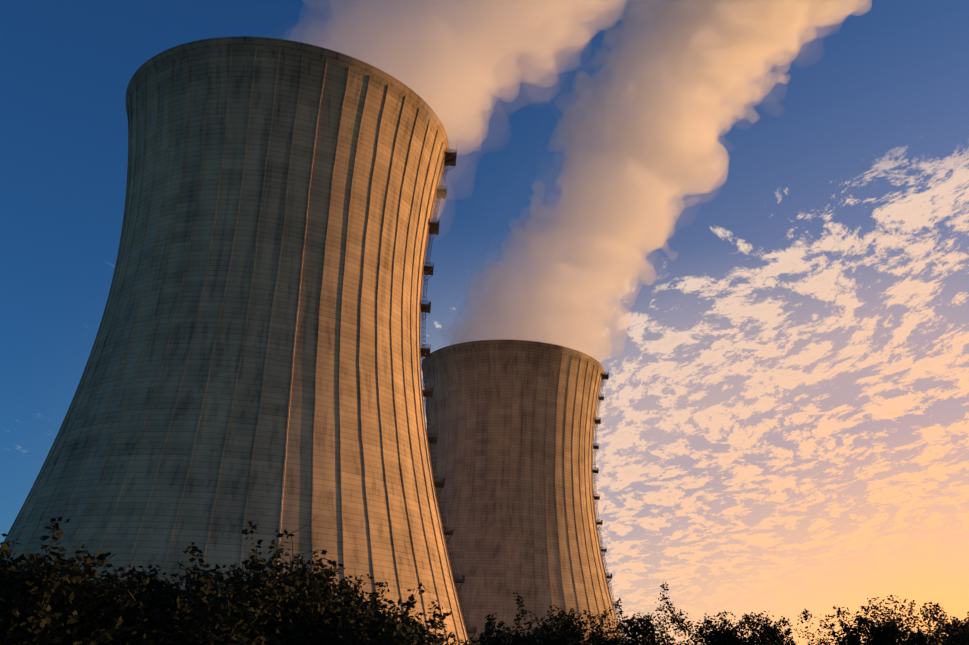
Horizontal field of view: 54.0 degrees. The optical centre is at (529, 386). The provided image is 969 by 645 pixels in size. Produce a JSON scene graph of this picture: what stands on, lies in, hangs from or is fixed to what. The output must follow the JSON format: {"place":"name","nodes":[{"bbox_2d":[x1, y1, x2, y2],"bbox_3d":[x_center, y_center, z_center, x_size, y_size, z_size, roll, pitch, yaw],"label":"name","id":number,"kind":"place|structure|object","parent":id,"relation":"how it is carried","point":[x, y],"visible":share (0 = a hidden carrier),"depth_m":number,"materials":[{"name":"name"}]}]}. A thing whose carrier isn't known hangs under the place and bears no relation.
{"place":"outdoors","nodes":[
{"label":"outdoors","id":0,"kind":"place"},
{"bbox_2d":[0,36,476,644],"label":"cooling tower","id":1,"kind":"structure","parent":0,"point":[258,354],"depth_m":218.19,"materials":[{"name":"concrete"}]},
{"bbox_2d":[0,0,968,644],"label":"sky","id":2,"kind":"structure","parent":0,"point":[752,215],"materials":[{"name":"blue"}]},
{"bbox_2d":[421,340,624,644],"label":"cooling tower","id":3,"kind":"structure","parent":0,"point":[513,426],"depth_m":415.83,"materials":[{"name":"concrete"}]},
{"bbox_3d":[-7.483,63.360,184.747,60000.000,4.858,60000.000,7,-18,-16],"label":"ground","id":4,"kind":"structure","parent":0,"visible":0},
{"bbox_2d":[0,516,160,644],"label":"bush","id":5,"kind":"object","parent":4,"relation":"on","point":[51,614],"visible":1,"depth_m":21.69,"materials":[{"name":"green plant"}]},
{"bbox_2d":[3,544,193,644],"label":"bush","id":6,"kind":"object","parent":4,"relation":"on","point":[120,569],"visible":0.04,"depth_m":25.48,"materials":[{"name":"green plant"}]},
{"bbox_2d":[100,564,161,599],"bbox_3d":[-12.203,8.431,29.205,6.919,5.932,6.877,7,-18,-16],"label":"bush","id":7,"kind":"object","parent":4,"relation":"on","point":[131,572],"depth_m":28.73,"materials":[{"name":"green plant"}]},
{"bbox_2d":[69,561,296,644],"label":"bush","id":8,"kind":"object","parent":4,"relation":"on","point":[198,631],"visible":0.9,"depth_m":23.53,"materials":[{"name":"green plant"}]},
{"bbox_2d":[172,516,375,644],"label":"bush","id":9,"kind":"object","parent":4,"relation":"on","point":[313,624],"visible":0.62,"depth_m":27.65,"materials":[{"name":"green plant"}]},
{"bbox_2d":[293,553,421,640],"bbox_3d":[-7.094,9.562,33.791,6.662,7.001,7.127,-1,-18,9],"label":"bush","id":10,"kind":"object","parent":4,"relation":"on","point":[372,597],"visible":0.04,"depth_m":34.27,"materials":[{"name":"green plant"}]},
{"bbox_2d":[305,582,454,644],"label":"bush","id":11,"kind":"object","parent":4,"relation":"on","point":[391,630],"visible":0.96,"depth_m":27.01,"materials":[{"name":"green plant"}]},
{"bbox_2d":[395,600,479,644],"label":"bush","id":12,"kind":"object","parent":4,"relation":"on","point":[453,635],"visible":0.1,"depth_m":40.38,"materials":[{"name":"green plant"}]},
{"bbox_2d":[450,613,545,644],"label":"bush","id":13,"kind":"object","parent":4,"relation":"on","point":[502,637],"visible":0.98,"depth_m":57.99,"materials":[{"name":"green plant"}]},
{"bbox_2d":[512,592,584,644],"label":"bush","id":14,"kind":"object","parent":4,"relation":"on","point":[548,634],"visible":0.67,"depth_m":63.56,"materials":[{"name":"green plant"}]},
{"bbox_2d":[522,605,620,644],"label":"bush","id":15,"kind":"object","parent":4,"relation":"on","point":[567,623],"visible":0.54,"depth_m":68.03,"materials":[{"name":"green plant"}]},
{"bbox_2d":[575,598,651,644],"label":"bush","id":16,"kind":"object","parent":4,"relation":"on","point":[619,625],"visible":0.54,"depth_m":71.17,"materials":[{"name":"green plant"}]},
{"bbox_2d":[603,582,700,644],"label":"bush","id":17,"kind":"object","parent":4,"relation":"on","point":[647,636],"visible":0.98,"depth_m":69.25,"materials":[{"name":"green plant"}]},
{"bbox_2d":[656,596,743,644],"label":"bush","id":18,"kind":"object","parent":4,"relation":"on","point":[702,633],"visible":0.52,"depth_m":74.88,"materials":[{"name":"green plant"}]},
{"bbox_2d":[697,611,782,644],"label":"bush","id":19,"kind":"object","parent":4,"relation":"on","point":[732,640],"visible":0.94,"depth_m":73.81,"materials":[{"name":"green plant"}]},
{"bbox_2d":[726,611,798,644],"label":"bush","id":20,"kind":"object","parent":4,"relation":"on","point":[763,627],"visible":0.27,"depth_m":77.44,"materials":[{"name":"green plant"}]},
{"bbox_2d":[767,608,837,644],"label":"bush","id":21,"kind":"object","parent":4,"relation":"on","point":[805,614],"visible":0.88,"depth_m":76.02,"materials":[{"name":"green plant"}]},
{"bbox_2d":[826,603,926,644],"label":"bush","id":22,"kind":"object","parent":4,"relation":"on","point":[874,635],"visible":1,"depth_m":68.40,"materials":[{"name":"green plant"}]},
{"bbox_2d":[864,595,950,644],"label":"bush","id":23,"kind":"object","parent":4,"relation":"on","point":[910,613],"visible":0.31,"depth_m":72.64,"materials":[{"name":"green plant"}]},
{"bbox_2d":[903,602,968,644],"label":"bush","id":24,"kind":"object","parent":4,"relation":"on","point":[960,640],"visible":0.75,"depth_m":70.14,"materials":[{"name":"green plant"}]},
{"bbox_2d":[925,609,968,644],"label":"bush","id":25,"kind":"object","parent":4,"relation":"on","point":[947,628],"visible":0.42,"depth_m":74.83,"materials":[{"name":"green plant"}]}
]}

